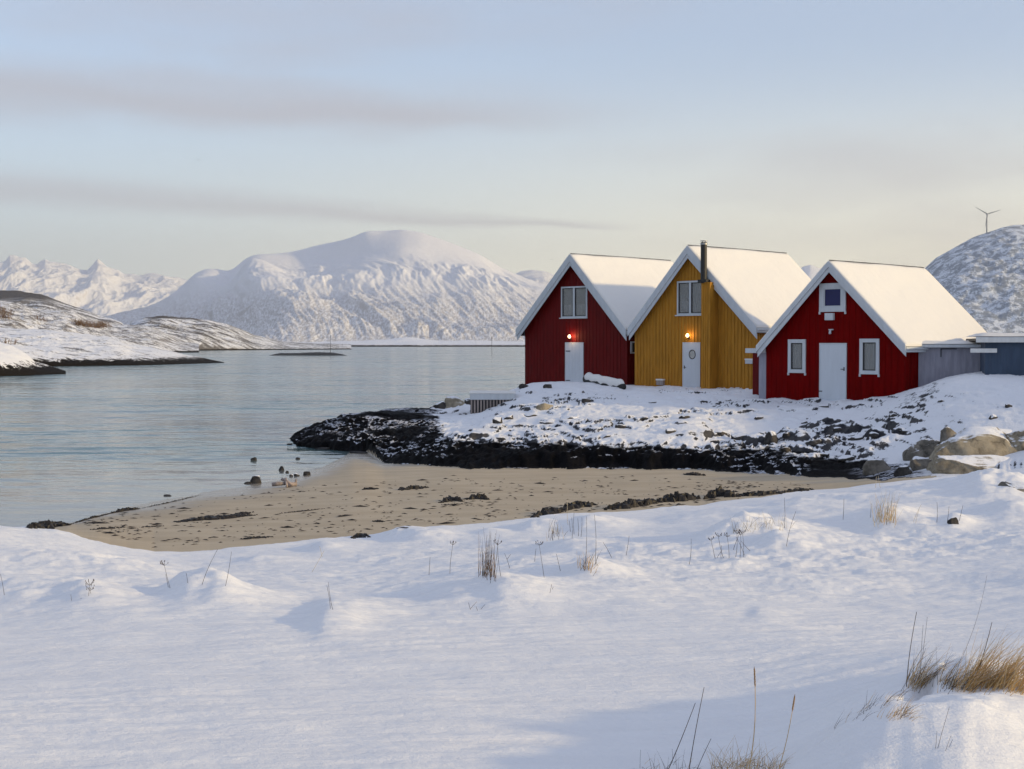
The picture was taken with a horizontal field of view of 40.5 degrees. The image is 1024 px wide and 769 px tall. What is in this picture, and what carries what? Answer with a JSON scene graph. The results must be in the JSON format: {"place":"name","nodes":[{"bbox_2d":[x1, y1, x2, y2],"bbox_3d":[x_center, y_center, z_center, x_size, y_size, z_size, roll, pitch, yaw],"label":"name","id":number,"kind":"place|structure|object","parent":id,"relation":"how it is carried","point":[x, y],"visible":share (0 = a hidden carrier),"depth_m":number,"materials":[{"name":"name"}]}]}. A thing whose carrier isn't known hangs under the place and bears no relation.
{"place":"outdoors","nodes":[
{"label":"outdoors","id":0,"kind":"place"},
{"bbox_2d":[0,342,65,375],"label":"snow bank","id":1,"kind":"structure","parent":0,"point":[14,361],"depth_m":179.66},
{"bbox_2d":[0,290,122,324],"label":"dark ridge","id":2,"kind":"structure","parent":0,"point":[34,300],"depth_m":859.37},
{"bbox_2d":[0,255,187,315],"bbox_3d":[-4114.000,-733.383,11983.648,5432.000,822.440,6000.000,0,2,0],"label":"mountain range","id":3,"kind":"structure","parent":0,"point":[99,287],"depth_m":11049.70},
{"bbox_2d":[0,300,198,352],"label":"shore hill","id":4,"kind":"structure","parent":0,"point":[23,316],"depth_m":630.28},
{"bbox_2d":[0,306,16,319],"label":"bush","id":5,"kind":"object","parent":4,"relation":"on","point":[4,314],"visible":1,"depth_m":573.26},
{"bbox_2d":[70,319,111,327],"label":"bush","id":6,"kind":"object","parent":4,"relation":"on","point":[96,325],"visible":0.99,"depth_m":625.97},
{"bbox_2d":[0,328,223,365],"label":"snowy point","id":7,"kind":"structure","parent":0,"point":[53,347],"depth_m":269.53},
{"bbox_2d":[130,316,350,349],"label":"island","id":8,"kind":"structure","parent":0,"point":[208,335],"depth_m":896.43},
{"bbox_2d":[0,347,524,526],"bbox_3d":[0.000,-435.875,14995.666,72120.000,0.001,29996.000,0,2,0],"label":"water","id":9,"kind":"structure","parent":0,"point":[77,443],"depth_m":79.69,"materials":[{"name":"liquid"}]},
{"bbox_2d":[270,352,345,355],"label":"skerry","id":10,"kind":"structure","parent":9,"relation":"in","point":[310,354],"depth_m":472.88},
{"bbox_2d":[103,230,546,341],"bbox_3d":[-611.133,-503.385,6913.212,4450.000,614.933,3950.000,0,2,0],"label":"mountain","id":11,"kind":"structure","parent":0,"point":[378,285],"depth_m":6200.29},
{"bbox_2d":[300,337,524,346],"bbox_3d":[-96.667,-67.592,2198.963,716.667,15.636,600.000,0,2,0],"label":"island","id":12,"kind":"structure","parent":0,"point":[406,342],"depth_m":1983.31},
{"bbox_2d":[55,450,939,551],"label":"beach","id":13,"kind":"structure","parent":0,"point":[345,473],"depth_m":33.72,"materials":[{"name":"sand"}]},
{"bbox_2d":[25,519,70,528],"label":"seaweed","id":14,"kind":"object","parent":13,"relation":"on","point":[47,524],"visible":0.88,"depth_m":25.05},
{"bbox_2d":[71,513,110,523],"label":"seaweed","id":15,"kind":"object","parent":13,"relation":"on","point":[91,517],"visible":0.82,"depth_m":31.47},
{"bbox_2d":[90,527,121,529],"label":"seaweed","id":16,"kind":"object","parent":13,"relation":"on","point":[105,528],"visible":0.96,"depth_m":28.26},
{"bbox_2d":[111,507,139,512],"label":"seaweed","id":17,"kind":"object","parent":13,"relation":"on","point":[125,509],"visible":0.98,"depth_m":33.00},
{"bbox_2d":[145,495,198,507],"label":"seaweed","id":18,"kind":"object","parent":13,"relation":"on","point":[172,501],"visible":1,"depth_m":34.89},
{"bbox_2d":[173,514,257,522],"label":"seaweed","id":19,"kind":"object","parent":13,"relation":"on","point":[212,517],"visible":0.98,"depth_m":30.39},
{"bbox_2d":[240,536,268,538],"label":"seaweed","id":20,"kind":"object","parent":13,"relation":"on","point":[253,537],"visible":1,"depth_m":26.68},
{"bbox_2d":[250,475,261,483],"bbox_3d":[-7.363,2.750,39.914,0.365,0.289,0.324,0,2,0],"label":"stone","id":21,"kind":"object","parent":13,"relation":"on","point":[256,479],"visible":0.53,"depth_m":39.81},
{"bbox_2d":[272,477,296,487],"bbox_3d":[-6.253,2.696,38.144,0.697,0.274,0.262,0,2,0],"label":"driftwood","id":22,"kind":"object","parent":13,"relation":"on","point":[286,482],"visible":1,"depth_m":38.12,"materials":[{"name":"brown wood"}]},
{"bbox_2d":[279,508,324,513],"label":"seaweed","id":23,"kind":"object","parent":13,"relation":"on","point":[301,510],"visible":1,"depth_m":31.52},
{"bbox_2d":[349,451,367,453],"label":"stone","id":24,"kind":"object","parent":13,"relation":"on","point":[359,452],"visible":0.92,"depth_m":50.50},
{"bbox_2d":[362,487,378,489],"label":"seaweed","id":25,"kind":"object","parent":13,"relation":"on","point":[369,488],"visible":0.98,"depth_m":36.36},
{"bbox_2d":[398,485,428,490],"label":"seaweed","id":26,"kind":"object","parent":13,"relation":"on","point":[411,487],"visible":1,"depth_m":36.33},
{"bbox_2d":[83,475,808,546],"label":"seaweed litter","id":27,"kind":"object","parent":13,"relation":"on","point":[131,527],"visible":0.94,"depth_m":31.25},
{"bbox_2d":[438,495,463,502],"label":"seaweed","id":28,"kind":"object","parent":13,"relation":"on","point":[450,498],"visible":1,"depth_m":32.90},
{"bbox_2d":[466,493,489,499],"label":"seaweed","id":29,"kind":"object","parent":13,"relation":"on","point":[479,496],"visible":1,"depth_m":33.31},
{"bbox_2d":[530,507,565,517],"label":"seaweed","id":30,"kind":"object","parent":13,"relation":"on","point":[548,511],"visible":0.91,"depth_m":30.00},
{"bbox_2d":[562,500,597,510],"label":"seaweed","id":31,"kind":"object","parent":13,"relation":"on","point":[577,504],"visible":0.94,"depth_m":31.19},
{"bbox_2d":[604,498,657,509],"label":"seaweed","id":32,"kind":"object","parent":13,"relation":"on","point":[629,503],"visible":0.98,"depth_m":30.96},
{"bbox_2d":[654,491,700,502],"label":"seaweed","id":33,"kind":"object","parent":13,"relation":"on","point":[676,496],"visible":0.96,"depth_m":32.02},
{"bbox_2d":[683,472,705,475],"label":"seaweed","id":34,"kind":"object","parent":13,"relation":"on","point":[695,473],"visible":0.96,"depth_m":39.05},
{"bbox_2d":[703,485,735,498],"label":"seaweed","id":35,"kind":"object","parent":13,"relation":"on","point":[719,491],"visible":0.95,"depth_m":32.59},
{"bbox_2d":[735,490,782,496],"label":"seaweed","id":36,"kind":"object","parent":13,"relation":"on","point":[753,493],"visible":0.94,"depth_m":32.54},
{"bbox_2d":[781,488,813,492],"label":"seaweed","id":37,"kind":"object","parent":13,"relation":"on","point":[795,489],"visible":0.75,"depth_m":33.02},
{"bbox_2d":[0,468,1023,768],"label":"snow ground","id":38,"kind":"structure","parent":0,"point":[402,654],"depth_m":9.17,"materials":[{"name":"snow"}]},
{"bbox_2d":[85,579,93,595],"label":"dry stalk","id":39,"kind":"object","parent":38,"relation":"on","point":[89,584],"visible":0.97,"depth_m":11.75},
{"bbox_2d":[350,533,370,538],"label":"seaweed","id":40,"kind":"object","parent":38,"relation":"on","point":[359,535],"visible":0.8,"depth_m":25.65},
{"bbox_2d":[478,528,499,582],"bbox_3d":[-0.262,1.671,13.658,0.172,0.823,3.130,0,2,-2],"label":"grass tuft","id":41,"kind":"object","parent":38,"relation":"on","point":[485,566],"visible":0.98,"depth_m":12.74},
{"bbox_2d":[546,521,566,539],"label":"grass tuft","id":42,"kind":"object","parent":38,"relation":"on","point":[552,529],"visible":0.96,"depth_m":23.79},
{"bbox_2d":[569,519,581,535],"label":"dry stalk","id":43,"kind":"object","parent":38,"relation":"on","point":[573,528],"visible":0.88,"depth_m":22.99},
{"bbox_2d":[577,550,601,572],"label":"grass tuft","id":44,"kind":"object","parent":38,"relation":"on","point":[583,565],"visible":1,"depth_m":13.83,"materials":[{"name":"plant"}]},
{"bbox_2d":[643,751,700,768],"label":"grass tuft","id":45,"kind":"object","parent":38,"relation":"on","point":[670,762],"visible":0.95,"depth_m":5.60,"materials":[{"name":"plant"}]},
{"bbox_2d":[668,704,694,768],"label":"dry stalk","id":46,"kind":"object","parent":38,"relation":"on","point":[681,738],"visible":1,"depth_m":5.59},
{"bbox_2d":[689,689,703,768],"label":"dry stalk","id":47,"kind":"object","parent":38,"relation":"on","point":[695,731],"visible":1,"depth_m":5.54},
{"bbox_2d":[708,532,729,556],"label":"dry stalk","id":48,"kind":"object","parent":38,"relation":"on","point":[719,542],"visible":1,"depth_m":15.84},
{"bbox_2d":[733,529,749,556],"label":"dry stalk","id":49,"kind":"object","parent":38,"relation":"on","point":[741,541],"visible":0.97,"depth_m":16.08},
{"bbox_2d":[699,736,792,768],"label":"grass tuft","id":50,"kind":"object","parent":38,"relation":"on","point":[737,765],"visible":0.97,"depth_m":5.46,"materials":[{"name":"plant"}]},
{"bbox_2d":[749,666,755,768],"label":"dry stalk","id":51,"kind":"object","parent":38,"relation":"on","point":[755,709],"visible":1,"depth_m":5.37,"materials":[{"name":"plant"}]},
{"bbox_2d":[729,513,792,533],"bbox_3d":[3.387,1.875,18.948,0.820,0.333,1.429,1,2,20],"label":"grass tuft","id":52,"kind":"object","parent":38,"relation":"on","point":[755,525],"visible":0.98,"depth_m":18.95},
{"bbox_2d":[780,695,794,764],"bbox_3d":[1.020,1.325,5.193,0.078,0.339,0.007,0,2,0],"label":"dry stalk","id":53,"kind":"object","parent":38,"relation":"on","point":[789,725],"visible":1,"depth_m":5.19,"materials":[{"name":"plant"}]},
{"bbox_2d":[834,676,915,727],"bbox_3d":[1.410,1.230,5.407,0.281,0.229,0.838,1,2,24],"label":"grass tuft","id":54,"kind":"object","parent":38,"relation":"on","point":[878,702],"visible":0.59,"depth_m":5.30,"materials":[{"name":"plant"}]},
{"bbox_2d":[870,493,900,526],"bbox_3d":[5.369,1.790,19.980,0.470,0.530,0.990,0,2,13],"label":"grass tuft","id":55,"kind":"object","parent":38,"relation":"on","point":[889,516],"visible":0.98,"depth_m":20.08,"materials":[{"name":"plant"}]},
{"bbox_2d":[877,697,923,720],"bbox_3d":[1.392,1.164,4.965,0.173,0.118,0.174,0,2,10],"label":"grass tuft","id":56,"kind":"object","parent":38,"relation":"on","point":[905,712],"visible":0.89,"depth_m":4.96,"materials":[{"name":"plant"}]},
{"bbox_2d":[906,612,916,686],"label":"dry stalk","id":57,"kind":"object","parent":38,"relation":"on","point":[909,652],"visible":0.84,"depth_m":5.82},
{"bbox_2d":[914,622,928,683],"bbox_3d":[1.726,1.154,5.875,0.080,0.338,0.034,0,2,0],"label":"dry stalk","id":58,"kind":"object","parent":38,"relation":"on","point":[922,656],"visible":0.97,"depth_m":5.89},
{"bbox_2d":[947,517,958,523],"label":"stone","id":59,"kind":"object","parent":38,"relation":"on","point":[953,520],"visible":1,"depth_m":19.42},
{"bbox_2d":[907,646,1008,693],"bbox_3d":[1.813,1.188,5.751,0.358,0.265,0.466,-1,2,-17],"label":"grass tuft","id":60,"kind":"object","parent":38,"relation":"on","point":[953,680],"visible":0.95,"depth_m":5.74,"materials":[{"name":"plant"}]},
{"bbox_2d":[961,627,1023,695],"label":"grass tuft","id":61,"kind":"object","parent":38,"relation":"on","point":[1011,679],"visible":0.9,"depth_m":5.65,"materials":[{"name":"plant"}]},
{"bbox_2d":[998,481,1023,491],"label":"boulder","id":62,"kind":"object","parent":38,"relation":"on","point":[1018,485],"visible":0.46,"depth_m":24.32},
{"bbox_2d":[0,0,1023,279],"label":"sky","id":63,"kind":"structure","parent":0,"point":[182,139],"materials":[{"name":"blue"}]},
{"bbox_2d":[516,270,553,284],"bbox_3d":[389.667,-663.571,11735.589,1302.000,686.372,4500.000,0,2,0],"label":"distant mountain","id":64,"kind":"structure","parent":0,"point":[543,277],"depth_m":12011.87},
{"bbox_2d":[289,371,1023,480],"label":"rocky shore","id":65,"kind":"structure","parent":0,"point":[458,436],"depth_m":44.90,"materials":[{"name":"snow"}]},
{"bbox_2d":[315,447,328,449],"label":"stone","id":66,"kind":"object","parent":65,"relation":"on","point":[323,448],"visible":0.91,"depth_m":52.48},
{"bbox_2d":[433,401,445,408],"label":"boulder","id":67,"kind":"object","parent":65,"relation":"on","point":[441,405],"visible":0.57,"depth_m":60.82,"materials":[{"name":"stone"}]},
{"bbox_2d":[444,396,464,407],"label":"boulder","id":68,"kind":"object","parent":65,"relation":"on","point":[452,401],"visible":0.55,"depth_m":62.04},
{"bbox_2d":[469,391,515,413],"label":"landing stage","id":69,"kind":"object","parent":65,"relation":"on","point":[481,401],"visible":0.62,"depth_m":56.54,"materials":[{"name":"grey wood"}]},
{"bbox_2d":[492,417,502,423],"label":"rock","id":70,"kind":"object","parent":65,"relation":"on","point":[496,420],"visible":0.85,"depth_m":48.77,"materials":[{"name":"stone"}]},
{"bbox_2d":[519,384,527,388],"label":"boulder","id":71,"kind":"object","parent":65,"relation":"on","point":[521,386],"visible":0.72,"depth_m":60.83,"materials":[{"name":"stone"}]},
{"bbox_2d":[524,413,536,416],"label":"rock","id":72,"kind":"object","parent":65,"relation":"on","point":[528,414],"visible":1,"depth_m":50.44,"materials":[{"name":"stone"}]},
{"bbox_2d":[536,403,552,409],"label":"boulder","id":73,"kind":"object","parent":65,"relation":"on","point":[543,406],"visible":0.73,"depth_m":52.06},
{"bbox_2d":[543,384,551,387],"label":"boulder","id":74,"kind":"object","parent":65,"relation":"on","point":[547,386],"visible":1,"depth_m":58.55,"materials":[{"name":"stone"}]},
{"bbox_2d":[560,416,577,418],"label":"rock","id":75,"kind":"object","parent":65,"relation":"on","point":[566,417],"visible":0.92,"depth_m":48.93,"materials":[{"name":"stone"}]},
{"bbox_2d":[581,398,590,403],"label":"rock","id":76,"kind":"object","parent":65,"relation":"on","point":[585,400],"visible":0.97,"depth_m":52.79,"materials":[{"name":"stone"}]},
{"bbox_2d":[515,253,673,384],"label":"red house","id":77,"kind":"structure","parent":65,"relation":"on","point":[579,317],"depth_m":66.05,"materials":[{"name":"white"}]},
{"bbox_2d":[559,286,587,318],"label":"window","id":78,"kind":"structure","parent":77,"relation":"in","point":[574,299],"depth_m":65.87,"materials":[{"name":"white glass"}]},
{"bbox_2d":[565,342,583,381],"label":"door","id":79,"kind":"structure","parent":77,"relation":"in","point":[574,351],"depth_m":65.97,"materials":[{"name":"paint"}]},
{"bbox_2d":[630,341,634,352],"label":"side window","id":80,"kind":"structure","parent":77,"relation":"in","point":[632,343],"depth_m":63.89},
{"bbox_2d":[583,372,625,388],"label":"log","id":81,"kind":"object","parent":65,"relation":"on","point":[602,380],"visible":0.92,"depth_m":60.11,"materials":[{"name":"white"}]},
{"bbox_2d":[615,424,625,427],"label":"rock","id":82,"kind":"object","parent":65,"relation":"on","point":[619,426],"visible":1,"depth_m":45.56,"materials":[{"name":"stone"}]},
{"bbox_2d":[665,428,675,433],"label":"rock","id":83,"kind":"object","parent":65,"relation":"on","point":[669,430],"visible":1,"depth_m":44.10,"materials":[{"name":"stone"}]},
{"bbox_2d":[627,240,810,388],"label":"yellow house","id":84,"kind":"structure","parent":65,"relation":"on","point":[705,316],"depth_m":60.49,"materials":[{"name":"white"}]},
{"bbox_2d":[675,280,700,315],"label":"window","id":85,"kind":"structure","parent":84,"relation":"in","point":[688,292],"depth_m":60.48,"materials":[{"name":"white glass"}]},
{"bbox_2d":[682,342,699,387],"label":"door","id":86,"kind":"structure","parent":84,"relation":"in","point":[690,350],"depth_m":60.49,"materials":[{"name":"paint"}]},
{"bbox_2d":[716,430,727,435],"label":"rock","id":87,"kind":"object","parent":65,"relation":"on","point":[721,433],"visible":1,"depth_m":44.27,"materials":[{"name":"stone"}]},
{"bbox_2d":[731,433,747,439],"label":"rock","id":88,"kind":"object","parent":65,"relation":"on","point":[737,436],"visible":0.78,"depth_m":43.73,"materials":[{"name":"stone"}]},
{"bbox_2d":[764,431,776,443],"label":"rock","id":89,"kind":"object","parent":65,"relation":"on","point":[770,436],"visible":0.91,"depth_m":42.82,"materials":[{"name":"stone"}]},
{"bbox_2d":[782,432,789,437],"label":"rock","id":90,"kind":"object","parent":65,"relation":"on","point":[786,435],"visible":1,"depth_m":43.08,"materials":[{"name":"stone"}]},
{"bbox_2d":[780,447,791,451],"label":"rock","id":91,"kind":"object","parent":65,"relation":"on","point":[785,449],"visible":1,"depth_m":40.31,"materials":[{"name":"stone"}]},
{"bbox_2d":[806,439,821,445],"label":"rock","id":92,"kind":"object","parent":65,"relation":"on","point":[814,442],"visible":1,"depth_m":40.81,"materials":[{"name":"stone"}]},
{"bbox_2d":[832,427,841,430],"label":"rock","id":93,"kind":"object","parent":65,"relation":"on","point":[837,428],"visible":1,"depth_m":43.39,"materials":[{"name":"stone"}]},
{"bbox_2d":[837,455,854,460],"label":"rock","id":94,"kind":"object","parent":65,"relation":"on","point":[846,458],"visible":0.99,"depth_m":38.33,"materials":[{"name":"stone"}]},
{"bbox_2d":[848,435,862,440],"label":"rock","id":95,"kind":"object","parent":65,"relation":"on","point":[856,437],"visible":1,"depth_m":41.36,"materials":[{"name":"stone"}]},
{"bbox_2d":[745,260,986,400],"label":"red house","id":96,"kind":"structure","parent":65,"relation":"on","point":[839,330],"depth_m":51.16,"materials":[{"name":"white"}]},
{"bbox_2d":[787,339,805,375],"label":"window","id":97,"kind":"structure","parent":96,"relation":"in","point":[796,347],"depth_m":52.08,"materials":[{"name":"white glass"}]},
{"bbox_2d":[819,283,846,313],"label":"window","id":98,"kind":"structure","parent":96,"relation":"in","point":[832,296],"depth_m":50.95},
{"bbox_2d":[819,343,846,400],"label":"door","id":99,"kind":"structure","parent":96,"relation":"in","point":[832,356],"depth_m":50.98,"materials":[{"name":"paint"}]},
{"bbox_2d":[859,339,879,376],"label":"window","id":100,"kind":"structure","parent":96,"relation":"in","point":[869,349],"depth_m":49.92,"materials":[{"name":"white glass"}]},
{"bbox_2d":[868,432,878,438],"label":"rock","id":101,"kind":"object","parent":65,"relation":"on","point":[873,435],"visible":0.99,"depth_m":40.90,"materials":[{"name":"stone"}]},
{"bbox_2d":[863,459,890,474],"bbox_3d":[9.511,2.150,36.159,0.742,0.426,0.405,0,2,0],"label":"boulder","id":102,"kind":"object","parent":65,"relation":"on","point":[872,466],"visible":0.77,"depth_m":35.99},
{"bbox_2d":[893,465,912,476],"bbox_3d":[9.742,2.163,34.505,0.485,0.300,0.303,1,2,30],"label":"boulder","id":103,"kind":"object","parent":65,"relation":"on","point":[904,470],"visible":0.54,"depth_m":34.42,"materials":[{"name":"stone"}]},
{"bbox_2d":[898,428,908,433],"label":"rock","id":104,"kind":"object","parent":65,"relation":"on","point":[902,431],"visible":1,"depth_m":39.73,"materials":[{"name":"stone"}]},
{"bbox_2d":[909,456,931,470],"bbox_3d":[10.336,1.985,34.988,0.609,0.352,0.447,0,2,0],"label":"boulder","id":105,"kind":"object","parent":65,"relation":"on","point":[918,463],"visible":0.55,"depth_m":34.85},
{"bbox_2d":[902,438,941,460],"bbox_3d":[10.937,1.839,36.659,1.214,0.856,0.790,0,2,0],"label":"boulder","id":106,"kind":"object","parent":65,"relation":"on","point":[925,448],"visible":0.41,"depth_m":36.40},
{"bbox_2d":[940,426,956,441],"bbox_3d":[11.794,1.347,37.501,0.527,0.442,0.358,0,2,0],"label":"boulder","id":107,"kind":"object","parent":65,"relation":"on","point":[947,432],"visible":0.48,"depth_m":37.36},
{"bbox_2d":[918,340,980,386],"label":"grey shed","id":108,"kind":"structure","parent":65,"relation":"on","point":[937,360],"depth_m":49.34,"materials":[{"name":"white"}]},
{"bbox_2d":[926,455,1009,473],"bbox_3d":[11.445,1.981,34.146,2.382,0.520,1.695,0,2,0],"label":"boulder","id":109,"kind":"object","parent":65,"relation":"on","point":[954,464],"visible":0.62,"depth_m":33.68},
{"bbox_2d":[929,425,1017,459],"bbox_3d":[11.786,1.688,35.162,2.502,1.271,1.845,0,2,0],"label":"boulder","id":110,"kind":"object","parent":65,"relation":"on","point":[980,440],"visible":0.46,"depth_m":34.72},
{"bbox_2d":[988,414,997,419],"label":"rock","id":111,"kind":"object","parent":65,"relation":"on","point":[992,416],"visible":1,"depth_m":38.36,"materials":[{"name":"stone"}]},
{"bbox_2d":[966,333,1023,375],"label":"blue shed","id":112,"kind":"structure","parent":65,"relation":"on","point":[1001,353],"depth_m":47.02,"materials":[{"name":"white"}]},
{"bbox_2d":[998,428,1012,433],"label":"boulder","id":113,"kind":"object","parent":65,"relation":"on","point":[1005,431],"visible":0.09,"depth_m":36.59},
{"bbox_2d":[1005,429,1023,450],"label":"boulder","id":114,"kind":"object","parent":65,"relation":"on","point":[1015,439],"visible":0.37,"depth_m":34.90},
{"bbox_2d":[801,265,819,279],"bbox_3d":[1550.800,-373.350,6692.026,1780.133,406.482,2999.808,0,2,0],"label":"distant hill","id":115,"kind":"structure","parent":0,"point":[811,271],"depth_m":6585.28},
{"bbox_2d":[925,225,1023,332],"bbox_3d":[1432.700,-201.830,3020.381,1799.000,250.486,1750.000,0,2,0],"label":"hill","id":116,"kind":"structure","parent":0,"point":[979,279],"depth_m":2447.98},
{"bbox_2d":[976,207,998,232],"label":"wind turbine","id":117,"kind":"object","parent":116,"relation":"on","point":[986,217],"visible":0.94,"depth_m":2788.33,"materials":[{"name":"paint"}]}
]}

